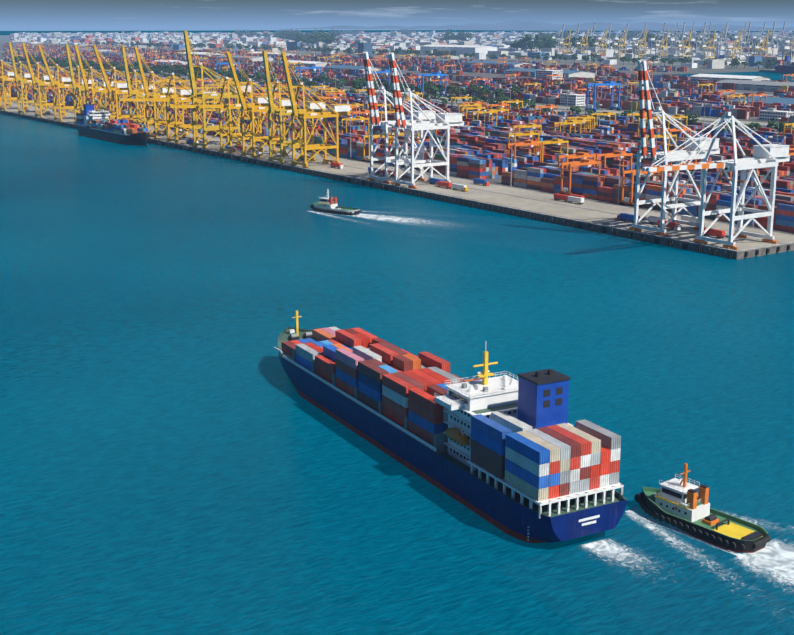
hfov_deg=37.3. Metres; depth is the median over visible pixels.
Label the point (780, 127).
tree
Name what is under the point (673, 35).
sts crane
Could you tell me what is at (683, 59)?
tree
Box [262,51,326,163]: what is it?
yellow crane
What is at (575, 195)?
truck
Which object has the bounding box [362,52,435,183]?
white crane
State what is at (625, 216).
truck
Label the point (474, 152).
yard containers
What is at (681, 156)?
white crane
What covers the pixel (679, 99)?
yard containers
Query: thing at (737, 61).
tree
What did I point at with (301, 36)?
tree
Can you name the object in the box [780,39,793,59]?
sts crane
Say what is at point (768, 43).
sts crane
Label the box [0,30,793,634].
water
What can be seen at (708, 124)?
truck
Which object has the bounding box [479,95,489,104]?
tree
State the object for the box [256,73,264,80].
tree
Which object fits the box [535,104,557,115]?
gantry crane
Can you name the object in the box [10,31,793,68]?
town buildings
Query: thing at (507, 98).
tree
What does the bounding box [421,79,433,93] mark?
tree
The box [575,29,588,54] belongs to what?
sts crane
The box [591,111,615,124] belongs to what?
gantry crane
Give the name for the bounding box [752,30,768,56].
sts crane
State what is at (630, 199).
gantry crane
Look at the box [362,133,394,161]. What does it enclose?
gantry crane
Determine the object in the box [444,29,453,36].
tree
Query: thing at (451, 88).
tree
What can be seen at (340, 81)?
tree
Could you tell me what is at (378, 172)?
truck
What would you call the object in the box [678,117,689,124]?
tree
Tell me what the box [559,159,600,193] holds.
gantry crane
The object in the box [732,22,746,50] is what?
sts crane
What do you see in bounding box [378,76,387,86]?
tree
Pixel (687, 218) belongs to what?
truck
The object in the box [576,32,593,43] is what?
tree
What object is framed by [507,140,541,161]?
gantry crane
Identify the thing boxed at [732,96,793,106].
blue warehouse roof
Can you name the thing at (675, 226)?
truck
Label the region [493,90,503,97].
tree
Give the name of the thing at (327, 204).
harbour tug
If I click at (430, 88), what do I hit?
tree
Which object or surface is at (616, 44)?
sts crane
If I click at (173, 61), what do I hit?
warehouse
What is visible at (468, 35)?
tree
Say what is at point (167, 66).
tree
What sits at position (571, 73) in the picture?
warehouse
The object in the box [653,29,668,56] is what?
sts crane
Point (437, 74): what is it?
gantry crane
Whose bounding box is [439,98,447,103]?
tree
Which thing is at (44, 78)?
yellow crane
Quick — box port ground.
[0,32,793,259]
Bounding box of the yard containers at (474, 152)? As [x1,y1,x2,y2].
[0,64,793,232]
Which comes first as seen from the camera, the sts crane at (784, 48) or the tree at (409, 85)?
the tree at (409, 85)
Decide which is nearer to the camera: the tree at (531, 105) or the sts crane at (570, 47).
the tree at (531, 105)
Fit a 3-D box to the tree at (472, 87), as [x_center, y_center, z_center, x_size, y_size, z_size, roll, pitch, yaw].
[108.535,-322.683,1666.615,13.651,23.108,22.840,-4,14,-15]
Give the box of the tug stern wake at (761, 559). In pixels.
[625,510,793,584]
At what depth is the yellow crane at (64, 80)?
1316.11 m
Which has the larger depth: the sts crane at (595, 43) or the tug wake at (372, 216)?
the sts crane at (595, 43)
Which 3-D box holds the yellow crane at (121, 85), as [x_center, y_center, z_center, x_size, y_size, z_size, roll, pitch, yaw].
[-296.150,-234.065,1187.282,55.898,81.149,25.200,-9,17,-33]
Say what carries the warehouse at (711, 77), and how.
on the port ground
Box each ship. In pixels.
[76,103,150,145]
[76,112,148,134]
[274,310,626,542]
[775,56,793,73]
[776,60,793,65]
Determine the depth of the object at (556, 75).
1982.94 m
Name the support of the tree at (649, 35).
on the port ground
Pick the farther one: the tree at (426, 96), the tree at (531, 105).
the tree at (426, 96)
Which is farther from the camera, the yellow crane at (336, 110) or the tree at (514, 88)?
the tree at (514, 88)
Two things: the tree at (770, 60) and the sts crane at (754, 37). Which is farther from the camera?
the sts crane at (754, 37)
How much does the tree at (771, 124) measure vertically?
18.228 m
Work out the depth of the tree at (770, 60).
2815.65 m
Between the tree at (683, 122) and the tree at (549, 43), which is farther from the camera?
the tree at (549, 43)
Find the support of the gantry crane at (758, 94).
on the port ground
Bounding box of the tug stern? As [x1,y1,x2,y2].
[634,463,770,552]
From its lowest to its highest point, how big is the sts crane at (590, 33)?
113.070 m
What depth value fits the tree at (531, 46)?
4532.60 m
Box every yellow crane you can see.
[0,60,36,110]
[0,67,19,106]
[8,42,55,113]
[22,43,71,117]
[37,45,94,120]
[65,44,114,123]
[74,45,127,119]
[92,45,155,127]
[118,73,216,142]
[121,46,176,134]
[134,47,191,138]
[169,77,273,153]
[183,31,250,148]
[226,52,296,157]
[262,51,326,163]
[281,52,351,167]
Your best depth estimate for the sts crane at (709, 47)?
3357.27 m
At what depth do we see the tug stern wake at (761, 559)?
233.52 m
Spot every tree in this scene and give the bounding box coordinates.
[165,62,173,69]
[216,69,227,76]
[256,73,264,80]
[286,33,294,38]
[296,32,306,43]
[318,72,325,83]
[321,37,332,41]
[322,77,334,85]
[332,79,344,86]
[342,79,349,88]
[351,80,361,91]
[352,76,363,86]
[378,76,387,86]
[401,83,412,90]
[419,94,431,99]
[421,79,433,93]
[425,85,438,97]
[431,94,440,100]
[433,84,443,91]
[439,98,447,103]
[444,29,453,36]
[447,85,457,93]
[447,91,456,102]
[455,87,465,95]
[457,30,463,38]
[465,31,471,38]
[468,82,477,95]
[468,96,480,101]
[476,82,487,95]
[476,87,492,94]
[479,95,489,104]
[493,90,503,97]
[493,95,505,103]
[499,95,509,103]
[509,98,521,108]
[510,41,523,50]
[510,82,520,99]
[520,99,531,107]
[521,31,541,45]
[526,41,535,51]
[526,100,535,108]
[535,32,544,51]
[540,39,557,45]
[541,35,555,45]
[543,41,555,47]
[563,37,579,47]
[567,106,580,113]
[571,41,583,46]
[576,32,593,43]
[585,109,594,116]
[588,38,600,46]
[620,56,628,64]
[620,108,633,115]
[646,30,655,46]
[650,55,658,64]
[652,33,661,43]
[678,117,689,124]
[681,56,691,62]
[685,110,699,123]
[731,60,739,66]
[746,122,761,130]
[753,61,762,69]
[766,57,775,64]
[766,118,781,130]
[775,121,788,132]
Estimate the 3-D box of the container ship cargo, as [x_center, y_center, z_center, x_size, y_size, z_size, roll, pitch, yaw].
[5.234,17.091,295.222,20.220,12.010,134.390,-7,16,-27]
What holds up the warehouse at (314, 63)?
on the port ground
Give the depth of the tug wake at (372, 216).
648.39 m
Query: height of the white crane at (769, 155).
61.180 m
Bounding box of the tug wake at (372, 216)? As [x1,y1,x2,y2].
[309,211,429,223]
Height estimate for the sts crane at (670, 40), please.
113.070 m
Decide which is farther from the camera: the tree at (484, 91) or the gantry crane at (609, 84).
the tree at (484, 91)
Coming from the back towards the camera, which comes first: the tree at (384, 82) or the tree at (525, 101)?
the tree at (384, 82)
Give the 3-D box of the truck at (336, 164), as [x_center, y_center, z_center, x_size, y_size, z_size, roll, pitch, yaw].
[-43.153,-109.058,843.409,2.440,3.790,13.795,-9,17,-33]
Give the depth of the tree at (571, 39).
4558.86 m
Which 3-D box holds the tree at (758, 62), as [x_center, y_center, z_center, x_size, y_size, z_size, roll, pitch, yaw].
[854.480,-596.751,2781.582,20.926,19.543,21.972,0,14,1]
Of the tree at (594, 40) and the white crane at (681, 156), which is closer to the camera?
the white crane at (681, 156)
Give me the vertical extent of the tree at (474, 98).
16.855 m
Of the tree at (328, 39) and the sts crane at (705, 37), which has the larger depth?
the tree at (328, 39)
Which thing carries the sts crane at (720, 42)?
on the port ground
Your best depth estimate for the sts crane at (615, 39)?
4281.60 m
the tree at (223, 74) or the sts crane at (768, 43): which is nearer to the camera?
the tree at (223, 74)
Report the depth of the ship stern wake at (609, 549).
237.12 m
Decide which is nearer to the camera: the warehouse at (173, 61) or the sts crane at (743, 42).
the warehouse at (173, 61)
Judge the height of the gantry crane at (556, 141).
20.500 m
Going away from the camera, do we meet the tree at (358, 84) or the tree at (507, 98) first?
the tree at (507, 98)
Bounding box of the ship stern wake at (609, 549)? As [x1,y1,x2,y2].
[584,540,640,564]
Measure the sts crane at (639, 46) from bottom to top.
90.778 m
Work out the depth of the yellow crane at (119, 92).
1130.47 m
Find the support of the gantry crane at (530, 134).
on the port ground
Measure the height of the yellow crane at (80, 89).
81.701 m
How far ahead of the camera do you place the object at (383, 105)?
1240.19 m
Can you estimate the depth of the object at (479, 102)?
1270.39 m
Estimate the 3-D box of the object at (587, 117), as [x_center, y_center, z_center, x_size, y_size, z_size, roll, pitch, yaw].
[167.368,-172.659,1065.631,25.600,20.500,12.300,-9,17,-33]
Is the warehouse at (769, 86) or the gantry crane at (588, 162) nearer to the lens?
the gantry crane at (588, 162)
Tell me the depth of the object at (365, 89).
1527.83 m
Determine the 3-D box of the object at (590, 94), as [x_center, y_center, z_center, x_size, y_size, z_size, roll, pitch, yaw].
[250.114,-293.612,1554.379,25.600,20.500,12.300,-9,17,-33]
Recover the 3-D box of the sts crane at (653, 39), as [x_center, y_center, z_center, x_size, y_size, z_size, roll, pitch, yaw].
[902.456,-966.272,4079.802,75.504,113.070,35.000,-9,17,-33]
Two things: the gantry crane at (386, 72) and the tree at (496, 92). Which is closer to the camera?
the tree at (496, 92)
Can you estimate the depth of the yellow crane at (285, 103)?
911.41 m
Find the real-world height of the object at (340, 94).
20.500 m
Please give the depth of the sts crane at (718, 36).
4798.77 m
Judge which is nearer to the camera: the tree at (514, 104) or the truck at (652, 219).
the truck at (652, 219)
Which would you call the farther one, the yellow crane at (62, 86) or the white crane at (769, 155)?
the yellow crane at (62, 86)
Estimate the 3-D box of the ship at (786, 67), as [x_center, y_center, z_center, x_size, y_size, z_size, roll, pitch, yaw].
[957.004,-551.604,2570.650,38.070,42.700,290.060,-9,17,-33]
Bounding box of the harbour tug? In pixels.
[310,189,360,214]
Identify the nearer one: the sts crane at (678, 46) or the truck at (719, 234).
the truck at (719, 234)
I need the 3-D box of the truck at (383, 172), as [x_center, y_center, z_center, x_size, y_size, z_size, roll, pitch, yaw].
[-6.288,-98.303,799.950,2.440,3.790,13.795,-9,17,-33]
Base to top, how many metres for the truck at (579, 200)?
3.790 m
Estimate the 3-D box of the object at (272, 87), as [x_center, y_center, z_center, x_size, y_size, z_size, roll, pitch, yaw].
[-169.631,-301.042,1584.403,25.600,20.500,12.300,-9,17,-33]
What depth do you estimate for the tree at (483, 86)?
1642.37 m
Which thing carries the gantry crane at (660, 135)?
on the port ground
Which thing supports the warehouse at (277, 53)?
on the port ground
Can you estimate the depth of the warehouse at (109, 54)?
3997.71 m
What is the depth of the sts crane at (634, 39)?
4182.48 m
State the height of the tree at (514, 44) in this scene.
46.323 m
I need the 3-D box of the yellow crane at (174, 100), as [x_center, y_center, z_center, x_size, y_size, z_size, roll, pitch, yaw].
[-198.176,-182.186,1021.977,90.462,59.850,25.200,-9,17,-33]
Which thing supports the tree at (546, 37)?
on the port ground
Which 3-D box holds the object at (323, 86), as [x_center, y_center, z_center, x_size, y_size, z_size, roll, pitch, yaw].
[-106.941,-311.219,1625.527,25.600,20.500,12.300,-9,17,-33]
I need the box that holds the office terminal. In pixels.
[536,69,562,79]
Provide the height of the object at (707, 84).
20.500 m
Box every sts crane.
[552,23,564,48]
[558,29,570,54]
[564,23,579,51]
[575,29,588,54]
[582,23,594,46]
[593,29,606,55]
[596,23,611,49]
[612,23,628,52]
[612,29,626,58]
[630,23,646,52]
[632,29,646,58]
[648,22,665,53]
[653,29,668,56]
[665,22,678,47]
[668,22,685,53]
[676,29,691,57]
[680,22,694,46]
[688,22,705,52]
[696,22,711,46]
[700,30,715,59]
[710,22,727,57]
[715,22,728,46]
[725,30,741,61]
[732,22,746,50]
[732,22,750,55]
[750,22,765,47]
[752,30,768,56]
[757,22,775,55]
[770,22,785,47]
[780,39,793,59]
[782,34,793,55]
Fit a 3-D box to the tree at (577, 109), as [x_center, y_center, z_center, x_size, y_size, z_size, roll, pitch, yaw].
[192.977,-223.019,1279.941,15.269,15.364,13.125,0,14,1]
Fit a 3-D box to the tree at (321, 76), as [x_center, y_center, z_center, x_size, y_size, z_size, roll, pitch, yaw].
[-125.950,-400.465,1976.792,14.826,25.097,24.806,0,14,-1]
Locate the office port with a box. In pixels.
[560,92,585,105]
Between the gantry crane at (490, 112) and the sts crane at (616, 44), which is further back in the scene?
the sts crane at (616, 44)
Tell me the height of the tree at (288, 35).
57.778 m
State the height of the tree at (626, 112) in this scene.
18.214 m
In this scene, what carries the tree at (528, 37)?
on the port ground
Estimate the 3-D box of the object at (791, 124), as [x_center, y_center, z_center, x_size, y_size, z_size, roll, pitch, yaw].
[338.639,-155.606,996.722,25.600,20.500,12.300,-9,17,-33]
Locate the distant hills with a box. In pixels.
[293,20,793,30]
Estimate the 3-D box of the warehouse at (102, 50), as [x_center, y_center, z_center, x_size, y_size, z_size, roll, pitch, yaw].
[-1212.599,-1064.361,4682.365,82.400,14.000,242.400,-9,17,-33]
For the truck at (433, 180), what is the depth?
755.91 m
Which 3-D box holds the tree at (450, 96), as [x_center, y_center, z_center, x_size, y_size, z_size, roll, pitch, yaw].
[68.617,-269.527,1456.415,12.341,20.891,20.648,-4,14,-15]
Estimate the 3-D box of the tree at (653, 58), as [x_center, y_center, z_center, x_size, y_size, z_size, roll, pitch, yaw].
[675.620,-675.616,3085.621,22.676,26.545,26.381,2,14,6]
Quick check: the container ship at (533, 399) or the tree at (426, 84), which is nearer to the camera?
the container ship at (533, 399)
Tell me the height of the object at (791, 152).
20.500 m
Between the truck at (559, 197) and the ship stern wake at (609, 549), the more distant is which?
the truck at (559, 197)
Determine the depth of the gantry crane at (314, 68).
1969.92 m
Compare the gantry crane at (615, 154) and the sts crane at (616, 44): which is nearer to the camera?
the gantry crane at (615, 154)
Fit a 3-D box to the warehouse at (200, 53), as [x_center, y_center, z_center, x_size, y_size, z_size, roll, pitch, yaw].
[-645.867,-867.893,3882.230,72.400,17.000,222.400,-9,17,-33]
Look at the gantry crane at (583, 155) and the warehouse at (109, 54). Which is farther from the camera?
the warehouse at (109, 54)
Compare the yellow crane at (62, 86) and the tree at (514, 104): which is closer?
the yellow crane at (62, 86)
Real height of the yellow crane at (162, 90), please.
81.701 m
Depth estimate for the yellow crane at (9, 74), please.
1486.99 m
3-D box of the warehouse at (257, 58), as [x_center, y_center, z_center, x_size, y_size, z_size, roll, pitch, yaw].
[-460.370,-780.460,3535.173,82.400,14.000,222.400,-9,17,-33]
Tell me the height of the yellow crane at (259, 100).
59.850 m
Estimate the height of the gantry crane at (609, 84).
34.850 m
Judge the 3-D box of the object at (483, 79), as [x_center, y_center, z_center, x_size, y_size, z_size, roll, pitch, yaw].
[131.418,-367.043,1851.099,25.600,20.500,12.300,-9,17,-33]
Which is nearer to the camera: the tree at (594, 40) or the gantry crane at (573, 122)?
the gantry crane at (573, 122)
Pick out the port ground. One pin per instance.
(595, 212)
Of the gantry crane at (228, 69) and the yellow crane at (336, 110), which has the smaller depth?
the yellow crane at (336, 110)
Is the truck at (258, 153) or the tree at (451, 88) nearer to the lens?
the truck at (258, 153)
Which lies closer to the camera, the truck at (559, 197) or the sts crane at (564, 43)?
the truck at (559, 197)
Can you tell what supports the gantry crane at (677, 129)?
on the port ground
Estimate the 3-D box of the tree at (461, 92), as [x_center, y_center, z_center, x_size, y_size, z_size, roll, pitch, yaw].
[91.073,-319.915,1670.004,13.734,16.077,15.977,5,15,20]
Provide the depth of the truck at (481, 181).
751.41 m
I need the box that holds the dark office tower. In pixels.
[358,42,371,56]
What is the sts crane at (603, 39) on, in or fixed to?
on the port ground
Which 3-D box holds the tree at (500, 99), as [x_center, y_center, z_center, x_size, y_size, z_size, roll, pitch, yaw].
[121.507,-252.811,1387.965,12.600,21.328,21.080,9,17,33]
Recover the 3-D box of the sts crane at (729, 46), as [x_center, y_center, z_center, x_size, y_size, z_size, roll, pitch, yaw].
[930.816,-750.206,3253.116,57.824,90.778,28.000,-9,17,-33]
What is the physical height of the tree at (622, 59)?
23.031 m
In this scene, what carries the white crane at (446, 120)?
on the port ground
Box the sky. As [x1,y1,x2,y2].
[0,0,793,30]
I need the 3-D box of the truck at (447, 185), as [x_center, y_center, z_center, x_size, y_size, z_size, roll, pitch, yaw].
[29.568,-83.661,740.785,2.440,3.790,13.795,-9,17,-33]
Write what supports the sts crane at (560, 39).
on the port ground
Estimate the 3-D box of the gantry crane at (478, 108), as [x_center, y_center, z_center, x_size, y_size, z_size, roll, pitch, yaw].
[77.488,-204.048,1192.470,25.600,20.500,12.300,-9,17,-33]
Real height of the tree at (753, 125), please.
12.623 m
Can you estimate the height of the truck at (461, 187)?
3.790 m
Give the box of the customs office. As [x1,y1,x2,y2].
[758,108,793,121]
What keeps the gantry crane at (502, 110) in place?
on the port ground
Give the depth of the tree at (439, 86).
1706.96 m
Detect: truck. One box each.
[251,151,262,156]
[330,162,342,168]
[368,167,381,174]
[381,169,394,176]
[429,178,443,183]
[436,181,451,188]
[452,183,467,191]
[473,178,489,185]
[554,193,569,202]
[564,196,583,204]
[567,194,583,197]
[617,213,639,222]
[648,216,668,223]
[657,220,680,230]
[681,215,704,222]
[704,123,714,126]
[704,227,724,238]
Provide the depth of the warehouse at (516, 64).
2927.43 m
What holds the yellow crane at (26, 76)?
on the port ground
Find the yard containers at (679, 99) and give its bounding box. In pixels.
[2,43,793,122]
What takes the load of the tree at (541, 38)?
on the port ground
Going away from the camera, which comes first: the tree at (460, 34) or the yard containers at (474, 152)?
the yard containers at (474, 152)
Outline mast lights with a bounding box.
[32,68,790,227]
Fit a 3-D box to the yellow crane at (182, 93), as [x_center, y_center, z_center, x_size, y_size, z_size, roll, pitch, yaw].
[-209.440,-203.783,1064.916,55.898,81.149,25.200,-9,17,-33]
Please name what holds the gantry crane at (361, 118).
on the port ground
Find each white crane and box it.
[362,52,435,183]
[388,52,463,188]
[629,60,719,236]
[642,112,789,249]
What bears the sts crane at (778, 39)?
on the port ground
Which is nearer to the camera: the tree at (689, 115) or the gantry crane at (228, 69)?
the tree at (689, 115)
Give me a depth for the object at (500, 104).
1236.28 m
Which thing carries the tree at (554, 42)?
on the port ground
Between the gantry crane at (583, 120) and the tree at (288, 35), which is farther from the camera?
the tree at (288, 35)
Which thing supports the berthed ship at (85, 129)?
on the water
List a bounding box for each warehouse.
[72,48,112,51]
[103,52,143,56]
[155,59,187,64]
[178,52,222,56]
[216,55,272,60]
[250,52,295,56]
[280,60,335,66]
[323,65,380,71]
[420,44,496,54]
[463,61,535,66]
[503,68,594,77]
[690,74,770,81]
[717,79,793,91]
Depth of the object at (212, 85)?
1665.00 m
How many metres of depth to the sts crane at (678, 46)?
3456.61 m
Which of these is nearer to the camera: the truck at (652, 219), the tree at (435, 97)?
the truck at (652, 219)
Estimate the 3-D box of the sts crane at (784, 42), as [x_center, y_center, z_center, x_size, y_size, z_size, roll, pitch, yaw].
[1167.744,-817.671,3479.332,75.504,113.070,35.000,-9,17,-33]
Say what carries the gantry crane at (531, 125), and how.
on the port ground
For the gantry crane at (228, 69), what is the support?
on the port ground
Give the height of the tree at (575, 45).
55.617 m
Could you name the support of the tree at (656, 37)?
on the port ground
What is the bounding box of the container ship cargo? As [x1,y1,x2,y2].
[281,327,620,500]
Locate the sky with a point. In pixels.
(15, 15)
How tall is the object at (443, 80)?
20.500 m
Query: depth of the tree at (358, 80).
1812.92 m
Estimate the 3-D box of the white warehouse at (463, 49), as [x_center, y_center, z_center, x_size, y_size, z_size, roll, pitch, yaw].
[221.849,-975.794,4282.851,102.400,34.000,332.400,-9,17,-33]

